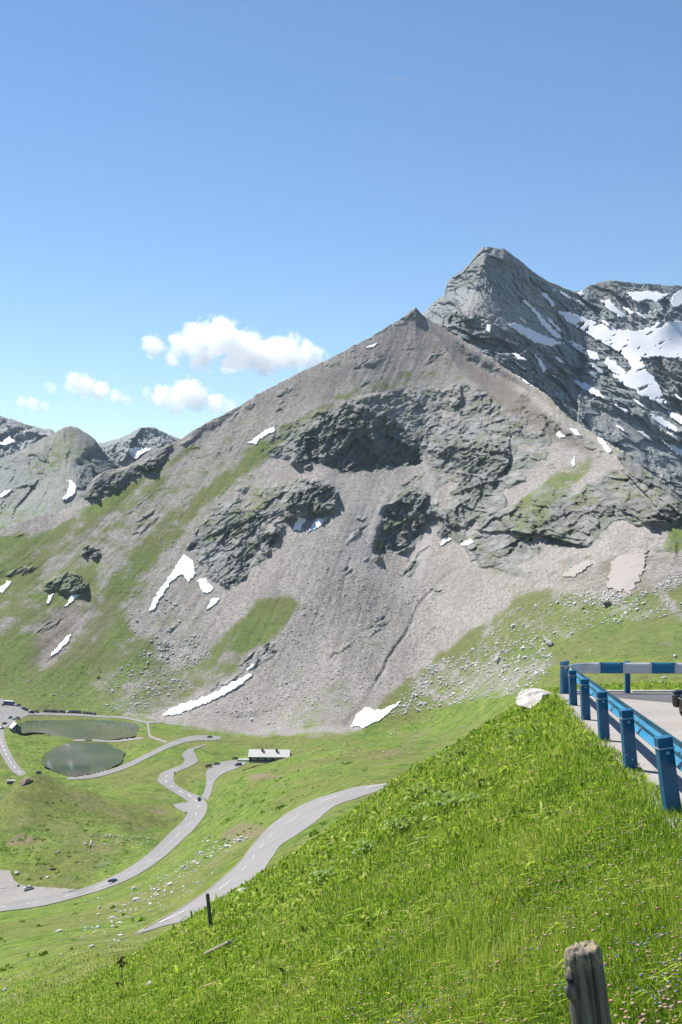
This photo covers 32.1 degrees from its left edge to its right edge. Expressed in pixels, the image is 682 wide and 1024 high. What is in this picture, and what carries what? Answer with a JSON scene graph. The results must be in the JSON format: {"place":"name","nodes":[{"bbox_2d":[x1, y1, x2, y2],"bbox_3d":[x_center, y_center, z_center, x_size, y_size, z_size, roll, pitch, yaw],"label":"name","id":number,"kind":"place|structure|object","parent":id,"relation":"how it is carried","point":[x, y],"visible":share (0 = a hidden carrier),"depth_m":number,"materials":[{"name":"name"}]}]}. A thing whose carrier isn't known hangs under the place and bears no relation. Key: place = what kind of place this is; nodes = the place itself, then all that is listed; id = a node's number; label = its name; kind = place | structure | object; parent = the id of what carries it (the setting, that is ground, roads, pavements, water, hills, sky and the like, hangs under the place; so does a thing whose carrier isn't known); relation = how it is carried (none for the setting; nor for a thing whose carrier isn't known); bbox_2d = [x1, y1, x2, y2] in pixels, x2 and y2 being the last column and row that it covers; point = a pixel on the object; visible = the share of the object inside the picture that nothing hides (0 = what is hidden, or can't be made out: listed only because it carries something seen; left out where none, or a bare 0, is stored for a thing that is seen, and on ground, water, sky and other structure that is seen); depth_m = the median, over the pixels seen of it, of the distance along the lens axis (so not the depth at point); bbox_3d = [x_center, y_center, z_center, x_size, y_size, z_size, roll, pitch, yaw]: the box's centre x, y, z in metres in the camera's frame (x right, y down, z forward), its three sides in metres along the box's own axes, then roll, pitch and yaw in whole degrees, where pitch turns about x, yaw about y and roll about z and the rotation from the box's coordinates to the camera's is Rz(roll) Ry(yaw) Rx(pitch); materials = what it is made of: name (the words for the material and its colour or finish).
{"place":"outdoors","nodes":[
{"label":"outdoors","id":0,"kind":"place"},
{"bbox_2d":[0,726,25,775],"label":"road","id":1,"kind":"structure","parent":0,"point":[9,760],"depth_m":801.86,"materials":[{"name":"asphalt"}]},
{"bbox_2d":[0,426,121,529],"bbox_3d":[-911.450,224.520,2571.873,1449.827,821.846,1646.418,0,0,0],"label":"grey hill","id":2,"kind":"structure","parent":0,"point":[36,476],"depth_m":2433.99,"materials":[{"name":"stone"}]},
{"bbox_2d":[0,489,12,497],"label":"snow patch","id":3,"kind":"object","parent":2,"relation":"on","point":[4,493],"visible":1,"depth_m":2383.96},
{"bbox_2d":[63,480,75,500],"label":"snow patch","id":4,"kind":"object","parent":2,"relation":"on","point":[71,490],"visible":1,"depth_m":2304.05,"materials":[{"name":"snow"}]},
{"bbox_2d":[29,712,110,717],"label":"shore road","id":5,"kind":"structure","parent":0,"point":[59,714],"depth_m":974.49,"materials":[{"name":"asphalt"}]},
{"bbox_2d":[20,720,138,740],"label":"lake","id":6,"kind":"structure","parent":0,"point":[87,730],"depth_m":920.42,"materials":[{"name":"liquid"}]},
{"bbox_2d":[42,742,125,776],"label":"lake","id":7,"kind":"structure","parent":0,"point":[74,759],"depth_m":808.40,"materials":[{"name":"liquid"}]},
{"bbox_2d":[0,416,178,466],"bbox_3d":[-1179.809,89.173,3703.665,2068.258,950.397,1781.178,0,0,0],"label":"ridge","id":8,"kind":"structure","parent":0,"point":[22,435],"depth_m":3703.85,"materials":[{"name":"stone"}]},
{"bbox_2d":[0,436,14,445],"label":"snow patch","id":9,"kind":"object","parent":8,"relation":"on","point":[7,441],"visible":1,"depth_m":3647.80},
{"bbox_2d":[128,447,151,458],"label":"snow patch","id":10,"kind":"object","parent":8,"relation":"on","point":[135,452],"visible":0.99,"depth_m":3625.74,"materials":[{"name":"snow"}]},
{"bbox_2d":[0,745,206,911],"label":"valley road","id":11,"kind":"structure","parent":0,"point":[181,831],"depth_m":546.97,"materials":[{"name":"asphalt"}]},
{"bbox_2d":[107,878,117,882],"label":"car","id":12,"kind":"object","parent":11,"relation":"on","point":[112,880],"visible":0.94,"depth_m":486.38,"materials":[{"name":"blue paint"}]},
{"bbox_2d":[66,735,220,779],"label":"lake road","id":13,"kind":"structure","parent":0,"point":[158,750],"depth_m":798.41,"materials":[{"name":"asphalt"}]},
{"bbox_2d":[202,760,245,799],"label":"hut road","id":14,"kind":"structure","parent":0,"point":[214,772],"depth_m":717.84,"materials":[{"name":"asphalt"}]},
{"bbox_2d":[134,783,386,934],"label":"road","id":15,"kind":"structure","parent":0,"point":[267,844],"depth_m":239.92,"materials":[{"name":"asphalt"}]},
{"bbox_2d":[0,307,681,722],"bbox_3d":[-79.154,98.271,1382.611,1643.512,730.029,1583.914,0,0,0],"label":"mountain","id":16,"kind":"structure","parent":0,"point":[424,457],"depth_m":1153.59,"materials":[{"name":"stone"}]},
{"bbox_2d":[0,581,11,592],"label":"snow patch","id":17,"kind":"object","parent":16,"relation":"on","point":[5,586],"visible":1,"depth_m":1200.80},
{"bbox_2d":[46,594,52,603],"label":"snow patch","id":18,"kind":"object","parent":16,"relation":"on","point":[49,598],"visible":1,"depth_m":1173.96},
{"bbox_2d":[51,633,71,656],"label":"snow patch","id":19,"kind":"object","parent":16,"relation":"on","point":[65,641],"visible":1,"depth_m":1100.83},
{"bbox_2d":[63,594,80,606],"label":"snow patch","id":20,"kind":"object","parent":16,"relation":"on","point":[72,598],"visible":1,"depth_m":1172.42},
{"bbox_2d":[148,555,195,612],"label":"snow patch","id":21,"kind":"object","parent":16,"relation":"on","point":[185,567],"visible":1,"depth_m":1183.97,"materials":[{"name":"snow"}]},
{"bbox_2d":[26,599,355,724],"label":"rubble","id":22,"kind":"object","parent":16,"relation":"on","point":[173,678],"visible":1,"depth_m":1030.63,"materials":[{"name":"stone"}]},
{"bbox_2d":[197,578,212,593],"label":"snow patch","id":23,"kind":"object","parent":16,"relation":"on","point":[205,586],"visible":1,"depth_m":1161.22,"materials":[{"name":"snow"}]},
{"bbox_2d":[163,674,252,715],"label":"snow patch","id":24,"kind":"object","parent":16,"relation":"on","point":[209,698],"visible":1,"depth_m":994.68,"materials":[{"name":"snow"}]},
{"bbox_2d":[207,598,219,609],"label":"snow patch","id":25,"kind":"object","parent":16,"relation":"on","point":[213,601],"visible":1,"depth_m":1134.02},
{"bbox_2d":[247,426,274,444],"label":"snow patch","id":26,"kind":"object","parent":16,"relation":"on","point":[255,440],"visible":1,"depth_m":1373.95,"materials":[{"name":"snow"}]},
{"bbox_2d":[293,517,305,530],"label":"snow patch","id":27,"kind":"object","parent":16,"relation":"on","point":[299,523],"visible":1,"depth_m":1212.30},
{"bbox_2d":[308,517,326,532],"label":"snow patch","id":28,"kind":"object","parent":16,"relation":"on","point":[316,524],"visible":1,"depth_m":1208.70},
{"bbox_2d":[351,701,400,727],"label":"snow patch","id":29,"kind":"object","parent":16,"relation":"on","point":[366,717],"visible":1,"depth_m":916.41,"materials":[{"name":"snow"}]},
{"bbox_2d":[155,322,679,716],"bbox_3d":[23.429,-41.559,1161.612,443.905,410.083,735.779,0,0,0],"label":"rubble","id":30,"kind":"object","parent":16,"relation":"on","point":[362,585],"visible":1,"depth_m":1061.50,"materials":[{"name":"stone"}]},
{"bbox_2d":[441,537,451,545],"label":"snow patch","id":31,"kind":"object","parent":16,"relation":"on","point":[445,540],"visible":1,"depth_m":1184.74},
{"bbox_2d":[460,539,473,545],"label":"snow patch","id":32,"kind":"object","parent":16,"relation":"on","point":[467,542],"visible":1,"depth_m":1142.55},
{"bbox_2d":[388,574,681,717],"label":"rubble","id":33,"kind":"object","parent":16,"relation":"on","point":[601,599],"visible":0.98,"depth_m":843.91,"materials":[{"name":"stone"}]},
{"bbox_2d":[546,640,553,645],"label":"boulder","id":34,"kind":"object","parent":16,"relation":"on","point":[549,643],"visible":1,"depth_m":796.67,"materials":[{"name":"grey stone"}]},
{"bbox_2d":[556,432,564,437],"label":"snow patch","id":35,"kind":"object","parent":16,"relation":"on","point":[559,434],"visible":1,"depth_m":1224.84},
{"bbox_2d":[568,428,580,435],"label":"snow patch","id":36,"kind":"object","parent":16,"relation":"on","point":[575,432],"visible":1,"depth_m":1209.25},
{"bbox_2d":[562,559,592,577],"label":"snow patch","id":37,"kind":"object","parent":16,"relation":"on","point":[575,570],"visible":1,"depth_m":908.32,"materials":[{"name":"snow"}]},
{"bbox_2d":[598,437,611,453],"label":"snow patch","id":38,"kind":"object","parent":16,"relation":"on","point":[606,447],"visible":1,"depth_m":1144.27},
{"bbox_2d":[603,600,610,605],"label":"boulder","id":39,"kind":"object","parent":16,"relation":"on","point":[606,602],"visible":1,"depth_m":797.99,"materials":[{"name":"stone"}]},
{"bbox_2d":[606,549,648,594],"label":"snow patch","id":40,"kind":"object","parent":16,"relation":"on","point":[625,573],"visible":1,"depth_m":842.75,"materials":[{"name":"snow"}]},
{"bbox_2d":[0,655,681,1023],"bbox_3d":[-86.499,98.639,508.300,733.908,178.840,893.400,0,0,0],"label":"valley","id":41,"kind":"structure","parent":0,"point":[140,799],"depth_m":579.45,"materials":[{"name":"plant"}]},
{"bbox_2d":[6,779,15,783],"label":"shed","id":42,"kind":"structure","parent":41,"relation":"on","point":[10,781],"depth_m":722.36,"materials":[{"name":"grey wood"}]},
{"bbox_2d":[9,722,21,733],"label":"lake house","id":43,"kind":"structure","parent":41,"relation":"on","point":[15,727],"depth_m":897.35,"materials":[{"name":"grey"}]},
{"bbox_2d":[0,698,31,727],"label":"car park","id":44,"kind":"structure","parent":41,"relation":"on","point":[6,710],"depth_m":969.11,"materials":[{"name":"gravel"}]},
{"bbox_2d":[3,700,14,704],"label":"coach","id":45,"kind":"object","parent":44,"relation":"on","point":[9,702],"visible":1,"depth_m":989.87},
{"bbox_2d":[20,777,32,785],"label":"boulder","id":46,"kind":"object","parent":41,"relation":"on","point":[24,781],"visible":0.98,"depth_m":612.49,"materials":[{"name":"brown stone"}]},
{"bbox_2d":[0,870,75,902],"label":"gravel lay by","id":47,"kind":"object","parent":41,"relation":"on","point":[11,891],"visible":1,"depth_m":504.43,"materials":[{"name":"gravel"}]},
{"bbox_2d":[23,885,33,889],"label":"parked car","id":48,"kind":"object","parent":47,"relation":"on","point":[28,887],"visible":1,"depth_m":506.40,"materials":[{"name":"silver paint"}]},
{"bbox_2d":[73,737,142,741],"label":"footpath","id":49,"kind":"structure","parent":41,"relation":"on","point":[122,740],"depth_m":870.18,"materials":[{"name":"gravel"}]},
{"bbox_2d":[111,716,161,722],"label":"footpath","id":50,"kind":"structure","parent":41,"relation":"on","point":[128,718],"depth_m":950.97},
{"bbox_2d":[147,722,166,742],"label":"footpath","id":51,"kind":"structure","parent":41,"relation":"on","point":[155,738],"depth_m":870.63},
{"bbox_2d":[78,834,242,944],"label":"rubble","id":52,"kind":"object","parent":41,"relation":"on","point":[132,893],"visible":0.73,"depth_m":341.30,"materials":[{"name":"stone"}]},
{"bbox_2d":[173,802,189,811],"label":"lay by","id":53,"kind":"object","parent":41,"relation":"on","point":[183,806],"visible":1,"depth_m":643.05,"materials":[{"name":"asphalt"}]},
{"bbox_2d":[0,726,461,959],"bbox_3d":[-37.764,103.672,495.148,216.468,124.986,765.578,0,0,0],"label":"rubble","id":54,"kind":"object","parent":41,"relation":"on","point":[199,771],"visible":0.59,"depth_m":596.10,"materials":[{"name":"stone"}]},
{"bbox_2d":[237,748,292,762],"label":"mountain hut","id":55,"kind":"object","parent":41,"relation":"on","point":[262,755],"visible":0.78,"depth_m":692.91,"materials":[{"name":"stone"}]},
{"bbox_2d":[0,595,681,971],"bbox_3d":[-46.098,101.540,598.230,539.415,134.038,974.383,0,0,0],"label":"shrubs","id":56,"kind":"object","parent":41,"relation":"on","point":[42,953],"visible":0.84,"depth_m":542.69,"materials":[{"name":"green plant"}]},
{"bbox_2d":[0,0,681,442],"label":"sky","id":57,"kind":"structure","parent":0,"point":[205,205],"materials":[{"name":"blue"}]},
{"bbox_2d":[1,673,681,1023],"bbox_3d":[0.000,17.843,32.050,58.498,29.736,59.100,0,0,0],"label":"meadow","id":58,"kind":"structure","parent":0,"point":[373,837],"depth_m":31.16,"materials":[{"name":"plant"}]},
{"bbox_2d":[0,937,149,1023],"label":"grass","id":59,"kind":"structure","parent":58,"relation":"on","point":[8,1013],"depth_m":87.10,"materials":[{"name":"plant"}]},
{"bbox_2d":[115,956,126,995],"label":"dry stalk","id":60,"kind":"object","parent":58,"relation":"on","point":[120,961],"visible":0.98,"depth_m":32.10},
{"bbox_2d":[206,893,212,926],"bbox_3d":[-3.768,11.566,34.052,0.233,1.271,0.105,0,0,-21],"label":"fence post","id":61,"kind":"object","parent":58,"relation":"on","point":[208,909],"visible":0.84,"depth_m":34.01,"materials":[{"name":"brown wood"}]},
{"bbox_2d":[204,940,232,954],"bbox_3d":[-2.986,10.538,28.689,0.131,0.061,3.256,0,-24,-17],"label":"plank","id":62,"kind":"object","parent":58,"relation":"on","point":[221,945],"visible":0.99,"depth_m":28.26,"materials":[{"name":"grey wood"}]},
{"bbox_2d":[308,863,336,885],"bbox_3d":[-0.365,8.816,28.796,0.895,0.398,1.194,0,0,0],"label":"leafy plant","id":63,"kind":"object","parent":58,"relation":"on","point":[323,872],"visible":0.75,"depth_m":28.72,"materials":[{"name":"green plant"}]},
{"bbox_2d":[16,681,681,1023],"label":"leafy herbs","id":64,"kind":"object","parent":58,"relation":"on","point":[404,918],"visible":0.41,"depth_m":19.06,"materials":[{"name":"green plant"}]},
{"bbox_2d":[346,837,379,854],"bbox_3d":[0.640,8.047,28.525,1.054,0.352,0.850,0,0,-19],"label":"leafy plant","id":65,"kind":"object","parent":58,"relation":"on","point":[363,841],"visible":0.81,"depth_m":28.46,"materials":[{"name":"green plant"}]},
{"bbox_2d":[165,693,614,1005],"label":"leafy herbs","id":66,"kind":"object","parent":58,"relation":"on","point":[173,934],"visible":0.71,"depth_m":29.13,"materials":[{"name":"green plant"}]},
{"bbox_2d":[383,814,418,833],"bbox_3d":[1.420,7.440,28.299,0.892,0.406,0.850,0,0,0],"label":"leafy plant","id":67,"kind":"object","parent":58,"relation":"on","point":[405,820],"visible":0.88,"depth_m":28.25,"materials":[{"name":"green plant"}]},
{"bbox_2d":[405,783,438,798],"bbox_3d":[2.236,7.684,32.631,0.903,0.388,1.229,0,0,-28],"label":"leafy plant","id":68,"kind":"object","parent":58,"relation":"on","point":[415,790],"visible":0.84,"depth_m":32.63,"materials":[{"name":"green plant"}]},
{"bbox_2d":[404,784,462,819],"bbox_3d":[2.332,6.676,27.284,1.719,0.606,1.455,0,0,-33],"label":"leafy plant","id":69,"kind":"object","parent":58,"relation":"on","point":[439,804],"visible":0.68,"depth_m":27.23,"materials":[{"name":"green plant"}]},
{"bbox_2d":[436,747,468,761],"bbox_3d":[3.471,7.287,35.504,1.185,0.435,0.869,0,0,-15],"label":"leafy plant","id":70,"kind":"object","parent":58,"relation":"on","point":[460,751],"visible":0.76,"depth_m":35.60,"materials":[{"name":"green plant"}]},
{"bbox_2d":[235,749,673,1023],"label":"yellow flowers","id":71,"kind":"object","parent":58,"relation":"on","point":[389,1022],"visible":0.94,"depth_m":14.66,"materials":[{"name":"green plant"}]},
{"bbox_2d":[452,789,491,806],"bbox_3d":[2.856,6.140,25.344,0.971,0.359,1.140,0,0,0],"label":"leafy plant","id":72,"kind":"object","parent":58,"relation":"on","point":[473,797],"visible":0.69,"depth_m":25.42,"materials":[{"name":"green plant"}]},
{"bbox_2d":[280,702,681,1023],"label":"clover flowers","id":73,"kind":"object","parent":58,"relation":"on","point":[608,985],"visible":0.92,"depth_m":10.72,"materials":[{"name":"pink plant"}]},
{"bbox_2d":[281,707,681,1023],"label":"seed heads","id":74,"kind":"object","parent":58,"relation":"on","point":[672,1006],"visible":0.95,"depth_m":11.14,"materials":[{"name":"plant"}]},
{"bbox_2d":[287,729,681,1023],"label":"blue flowers","id":75,"kind":"object","parent":58,"relation":"on","point":[668,982],"visible":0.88,"depth_m":11.23,"materials":[{"name":"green plant"}]},
{"bbox_2d":[496,724,532,739],"bbox_3d":[4.609,5.722,30.688,0.851,0.371,1.007,0,0,-39],"label":"leafy plant","id":76,"kind":"object","parent":58,"relation":"on","point":[515,731],"visible":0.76,"depth_m":30.68,"materials":[{"name":"green plant"}]},
{"bbox_2d":[516,688,554,708],"bbox_3d":[6.471,6.127,38.228,1.268,0.797,1.479,17,-6,-19],"label":"rock outcrop","id":77,"kind":"object","parent":58,"relation":"on","point":[525,698],"visible":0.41,"depth_m":38.00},
{"bbox_2d":[564,940,611,1023],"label":"wooden post","id":78,"kind":"object","parent":58,"relation":"on","point":[585,988],"visible":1,"depth_m":5.93,"materials":[{"name":"grey wood"}]},
{"bbox_2d":[422,247,681,498],"bbox_3d":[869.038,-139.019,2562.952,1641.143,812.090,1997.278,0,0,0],"label":"summit","id":79,"kind":"structure","parent":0,"point":[493,287],"depth_m":2296.54,"materials":[{"name":"stone"}]},
{"bbox_2d":[512,353,526,360],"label":"snow patch","id":80,"kind":"object","parent":79,"relation":"on","point":[518,356],"visible":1,"depth_m":2128.75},
{"bbox_2d":[507,322,564,346],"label":"snow patch","id":81,"kind":"object","parent":79,"relation":"on","point":[533,335],"visible":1,"depth_m":2280.99,"materials":[{"name":"snow"}]},
{"bbox_2d":[534,353,545,372],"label":"snow patch","id":82,"kind":"object","parent":79,"relation":"on","point":[541,365],"visible":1,"depth_m":2204.85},
{"bbox_2d":[529,306,562,338],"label":"snow patch","id":83,"kind":"object","parent":79,"relation":"on","point":[548,327],"visible":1,"depth_m":2399.82,"materials":[{"name":"snow"}]},
{"bbox_2d":[541,293,555,306],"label":"snow patch","id":84,"kind":"object","parent":79,"relation":"on","point":[551,302],"visible":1,"depth_m":2522.56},
{"bbox_2d":[546,318,561,331],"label":"snow patch","id":85,"kind":"object","parent":79,"relation":"on","point":[554,325],"visible":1,"depth_m":2449.41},
{"bbox_2d":[566,340,587,349],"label":"snow patch","id":86,"kind":"object","parent":79,"relation":"on","point":[578,345],"visible":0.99,"depth_m":2443.42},
{"bbox_2d":[570,343,587,354],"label":"snow patch","id":87,"kind":"object","parent":79,"relation":"on","point":[577,348],"visible":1,"depth_m":2413.51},
{"bbox_2d":[571,379,605,399],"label":"snow patch","id":88,"kind":"object","parent":79,"relation":"on","point":[590,389],"visible":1,"depth_m":2230.48,"materials":[{"name":"snow"}]},
{"bbox_2d":[587,350,599,360],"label":"snow patch","id":89,"kind":"object","parent":79,"relation":"on","point":[593,356],"visible":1,"depth_m":2408.29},
{"bbox_2d":[587,362,604,373],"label":"snow patch","id":90,"kind":"object","parent":79,"relation":"on","point":[597,369],"visible":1,"depth_m":2348.71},
{"bbox_2d":[601,299,625,317],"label":"snow patch","id":91,"kind":"object","parent":79,"relation":"on","point":[610,306],"visible":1,"depth_m":2621.04,"materials":[{"name":"snow"}]},
{"bbox_2d":[604,357,626,374],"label":"snow patch","id":92,"kind":"object","parent":79,"relation":"on","point":[612,366],"visible":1,"depth_m":2362.57,"materials":[{"name":"snow"}]},
{"bbox_2d":[557,310,681,403],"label":"snow patch","id":93,"kind":"object","parent":79,"relation":"on","point":[668,334],"visible":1,"depth_m":2500.12,"materials":[{"name":"snow"}]},
{"bbox_2d":[610,403,628,412],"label":"snow patch","id":94,"kind":"object","parent":79,"relation":"on","point":[625,410],"visible":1,"depth_m":2167.12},
{"bbox_2d":[623,307,633,314],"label":"snow patch","id":95,"kind":"object","parent":79,"relation":"on","point":[629,311],"visible":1,"depth_m":2622.08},
{"bbox_2d":[631,386,646,396],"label":"snow patch","id":96,"kind":"object","parent":79,"relation":"on","point":[639,393],"visible":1,"depth_m":2272.29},
{"bbox_2d":[633,399,647,409],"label":"snow patch","id":97,"kind":"object","parent":79,"relation":"on","point":[638,403],"visible":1,"depth_m":2193.91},
{"bbox_2d":[638,431,652,441],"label":"snow patch","id":98,"kind":"object","parent":79,"relation":"on","point":[642,433],"visible":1,"depth_m":2127.33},
{"bbox_2d":[626,291,668,303],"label":"snow patch","id":99,"kind":"object","parent":79,"relation":"on","point":[639,297],"visible":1,"depth_m":2684.43,"materials":[{"name":"snow"}]},
{"bbox_2d":[648,413,678,431],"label":"snow patch","id":100,"kind":"object","parent":79,"relation":"on","point":[664,423],"visible":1,"depth_m":2174.46,"materials":[{"name":"snow"}]},
{"bbox_2d":[660,439,681,457],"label":"snow patch","id":101,"kind":"object","parent":79,"relation":"on","point":[676,450],"visible":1,"depth_m":2110.20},
{"bbox_2d":[667,432,679,440],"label":"snow patch","id":102,"kind":"object","parent":79,"relation":"on","point":[672,435],"visible":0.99,"depth_m":2097.39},
{"bbox_2d":[668,411,681,424],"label":"snow patch","id":103,"kind":"object","parent":79,"relation":"on","point":[677,417],"visible":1,"depth_m":2246.29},
{"bbox_2d":[670,289,681,307],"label":"snow patch","id":104,"kind":"object","parent":79,"relation":"on","point":[676,301],"visible":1,"depth_m":2710.27,"materials":[{"name":"snow"}]},
{"bbox_2d":[562,692,681,835],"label":"road","id":105,"kind":"structure","parent":0,"point":[666,716],"depth_m":27.25,"materials":[{"name":"asphalt"}]},
{"bbox_2d":[560,661,681,814],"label":"guard rail","id":106,"kind":"object","parent":105,"relation":"on","point":[665,745],"visible":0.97,"depth_m":23.13,"materials":[{"name":"metal"}]},
{"bbox_2d":[577,690,673,691],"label":"kerb","id":107,"kind":"structure","parent":105,"relation":"on","point":[638,690],"depth_m":38.56,"materials":[{"name":"concrete"}]},
{"bbox_2d":[671,690,681,715],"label":"motorcycle","id":108,"kind":"object","parent":105,"relation":"on","point":[676,698],"visible":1,"depth_m":27.80,"materials":[{"name":"metal"}]},
{"bbox_2d":[578,693,671,701],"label":"hairpin road","id":109,"kind":"structure","parent":0,"point":[664,697],"depth_m":36.48,"materials":[{"name":"asphalt"}]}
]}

